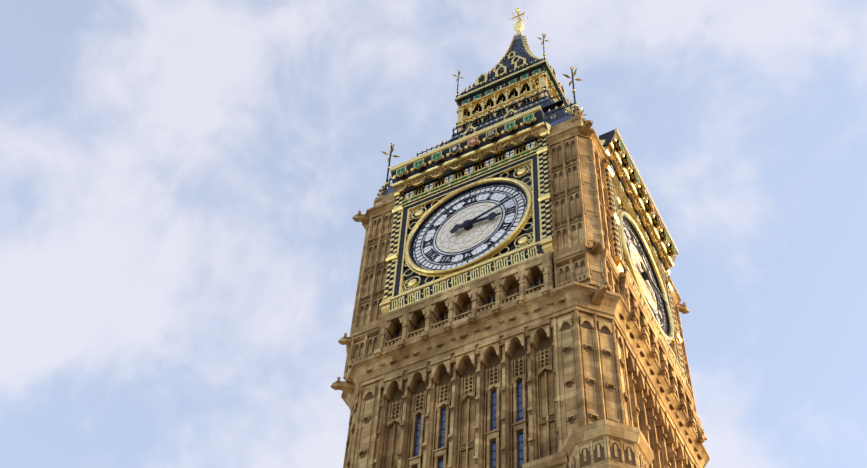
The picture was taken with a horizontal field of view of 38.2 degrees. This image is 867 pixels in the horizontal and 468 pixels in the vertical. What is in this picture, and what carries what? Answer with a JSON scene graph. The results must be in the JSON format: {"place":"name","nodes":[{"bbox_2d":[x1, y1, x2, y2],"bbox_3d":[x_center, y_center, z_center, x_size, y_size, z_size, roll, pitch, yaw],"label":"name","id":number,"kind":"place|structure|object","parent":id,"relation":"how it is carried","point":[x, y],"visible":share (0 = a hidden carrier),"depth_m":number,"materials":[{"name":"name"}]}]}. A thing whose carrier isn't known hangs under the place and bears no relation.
{"place":"outdoors","nodes":[
{"label":"outdoors","id":0,"kind":"place"},
{"bbox_2d":[381,70,463,190],"bbox_3d":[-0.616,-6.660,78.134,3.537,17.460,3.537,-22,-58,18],"label":"finials","id":1,"kind":"object","parent":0,"point":[386,184],"visible":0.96,"depth_m":74.48,"materials":[{"name":"metal"}]},
{"bbox_2d":[0,0,866,467],"label":"sky","id":2,"kind":"structure","parent":0,"point":[183,183],"materials":[{"name":"blue"}]},
{"label":"ground","id":3,"kind":"structure","parent":0,"visible":0},
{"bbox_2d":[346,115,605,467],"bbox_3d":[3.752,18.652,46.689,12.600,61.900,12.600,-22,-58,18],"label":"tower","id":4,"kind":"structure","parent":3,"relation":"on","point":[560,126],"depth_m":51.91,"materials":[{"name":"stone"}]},
{"bbox_2d":[331,210,368,393],"bbox_3d":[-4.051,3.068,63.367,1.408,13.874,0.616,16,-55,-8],"label":"gargoyles","id":5,"kind":"object","parent":4,"relation":"attached to","point":[347,386],"visible":0.81,"depth_m":58.06,"materials":[{"name":"stone"}]},
{"bbox_2d":[343,380,381,467],"bbox_3d":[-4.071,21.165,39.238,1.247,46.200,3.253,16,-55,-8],"label":"corner buttress","id":6,"kind":"structure","parent":4,"relation":"attached to","point":[366,408],"depth_m":54.93,"materials":[{"name":"stone"}]},
{"bbox_2d":[374,105,554,357],"bbox_3d":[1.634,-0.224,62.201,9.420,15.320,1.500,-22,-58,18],"label":"clock face wall","id":7,"kind":"structure","parent":4,"relation":"attached to","point":[472,218],"depth_m":62.27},
{"bbox_2d":[373,317,558,467],"bbox_3d":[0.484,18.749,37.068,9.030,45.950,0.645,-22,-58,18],"label":"tower wall","id":8,"kind":"structure","parent":4,"relation":"attached to","point":[508,409],"depth_m":53.13,"materials":[{"name":"beige stone"}]},
{"bbox_2d":[385,8,573,194],"bbox_3d":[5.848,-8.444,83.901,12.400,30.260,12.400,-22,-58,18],"label":"roof body","id":9,"kind":"structure","parent":4,"relation":"on","point":[518,27],"depth_m":80.77,"materials":[{"name":"grey metal"}]},
{"bbox_2d":[390,101,469,187],"bbox_3d":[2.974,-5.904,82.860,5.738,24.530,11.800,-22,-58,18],"label":"roof face","id":10,"kind":"object","parent":9,"relation":"attached to","point":[462,114],"visible":0.04,"depth_m":80.36},
{"bbox_2d":[386,35,573,189],"bbox_3d":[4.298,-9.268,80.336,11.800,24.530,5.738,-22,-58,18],"label":"roof","id":11,"kind":"structure","parent":9,"relation":"attached to","point":[500,71],"depth_m":79.66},
{"bbox_2d":[521,35,585,119],"bbox_3d":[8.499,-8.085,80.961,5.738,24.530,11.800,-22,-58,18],"label":"roof","id":12,"kind":"structure","parent":9,"relation":"attached to","point":[550,91],"depth_m":80.11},
{"bbox_2d":[537,34,581,108],"bbox_3d":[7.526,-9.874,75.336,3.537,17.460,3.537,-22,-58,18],"label":"finials","id":13,"kind":"object","parent":9,"relation":"on","point":[568,76],"visible":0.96,"depth_m":70.93,"materials":[{"name":"metal"}]},
{"bbox_2d":[341,281,709,467],"bbox_3d":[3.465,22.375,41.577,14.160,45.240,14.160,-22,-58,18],"label":"mouldings","id":14,"kind":"object","parent":4,"relation":"attached to","point":[612,306],"visible":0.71,"depth_m":55.89,"materials":[{"name":"stone"}]},
{"bbox_2d":[343,186,395,380],"bbox_3d":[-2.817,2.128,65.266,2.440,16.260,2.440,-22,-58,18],"label":"corner pillar","id":15,"kind":"structure","parent":14,"relation":"on","point":[365,330],"depth_m":63.33,"materials":[{"name":"stone"}]},
{"bbox_2d":[366,297,565,370],"bbox_3d":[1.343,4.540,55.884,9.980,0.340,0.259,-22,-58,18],"label":"decorative molding","id":16,"kind":"structure","parent":14,"relation":"attached to","point":[465,334],"depth_m":55.73,"materials":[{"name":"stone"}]},
{"bbox_2d":[546,106,619,293],"bbox_3d":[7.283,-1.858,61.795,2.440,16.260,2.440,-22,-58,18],"label":"corner pillar","id":17,"kind":"structure","parent":14,"relation":"on","point":[581,218],"depth_m":59.92,"materials":[{"name":"stone"}]},
{"bbox_2d":[620,313,701,459],"bbox_3d":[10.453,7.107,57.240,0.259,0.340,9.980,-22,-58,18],"label":"decorative molding","id":18,"kind":"structure","parent":14,"relation":"attached to","point":[659,382],"depth_m":57.07,"materials":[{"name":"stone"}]},
{"bbox_2d":[668,276,700,433],"bbox_3d":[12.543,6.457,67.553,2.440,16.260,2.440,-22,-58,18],"label":"corner pillar","id":19,"kind":"structure","parent":14,"relation":"on","point":[676,299],"depth_m":67.67,"materials":[{"name":"stone"}]},
{"bbox_2d":[522,419,653,467],"bbox_3d":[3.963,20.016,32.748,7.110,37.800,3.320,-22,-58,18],"label":"ledge","id":20,"kind":"object","parent":4,"relation":"attached to","point":[604,443],"visible":1,"depth_m":46.07,"materials":[{"name":"beige stone"}]},
{"bbox_2d":[553,309,632,450],"bbox_3d":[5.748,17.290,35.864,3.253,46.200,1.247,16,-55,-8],"label":"corner buttress","id":21,"kind":"structure","parent":4,"relation":"attached to","point":[578,404],"depth_m":51.11,"materials":[{"name":"stone"}]},
{"bbox_2d":[580,118,606,305],"bbox_3d":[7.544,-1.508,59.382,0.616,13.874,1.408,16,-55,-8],"label":"gargoyles","id":22,"kind":"object","parent":4,"relation":"attached to","point":[598,294],"visible":0.88,"depth_m":56.16,"materials":[{"name":"stone"}]},
{"bbox_2d":[599,128,704,443],"bbox_3d":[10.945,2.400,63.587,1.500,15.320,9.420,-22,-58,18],"label":"clock face wall","id":23,"kind":"structure","parent":4,"relation":"attached to","point":[646,251],"depth_m":64.98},
{"bbox_2d":[623,338,693,467],"bbox_3d":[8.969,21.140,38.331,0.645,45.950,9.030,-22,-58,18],"label":"tower wall","id":24,"kind":"structure","parent":4,"relation":"attached to","point":[652,420],"depth_m":55.16,"materials":[{"name":"beige stone"}]},
{"bbox_2d":[677,302,706,439],"bbox_3d":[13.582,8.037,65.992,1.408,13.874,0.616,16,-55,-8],"label":"gargoyles","id":25,"kind":"object","parent":4,"relation":"attached to","point":[683,308],"visible":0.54,"depth_m":71.18,"materials":[{"name":"stone"}]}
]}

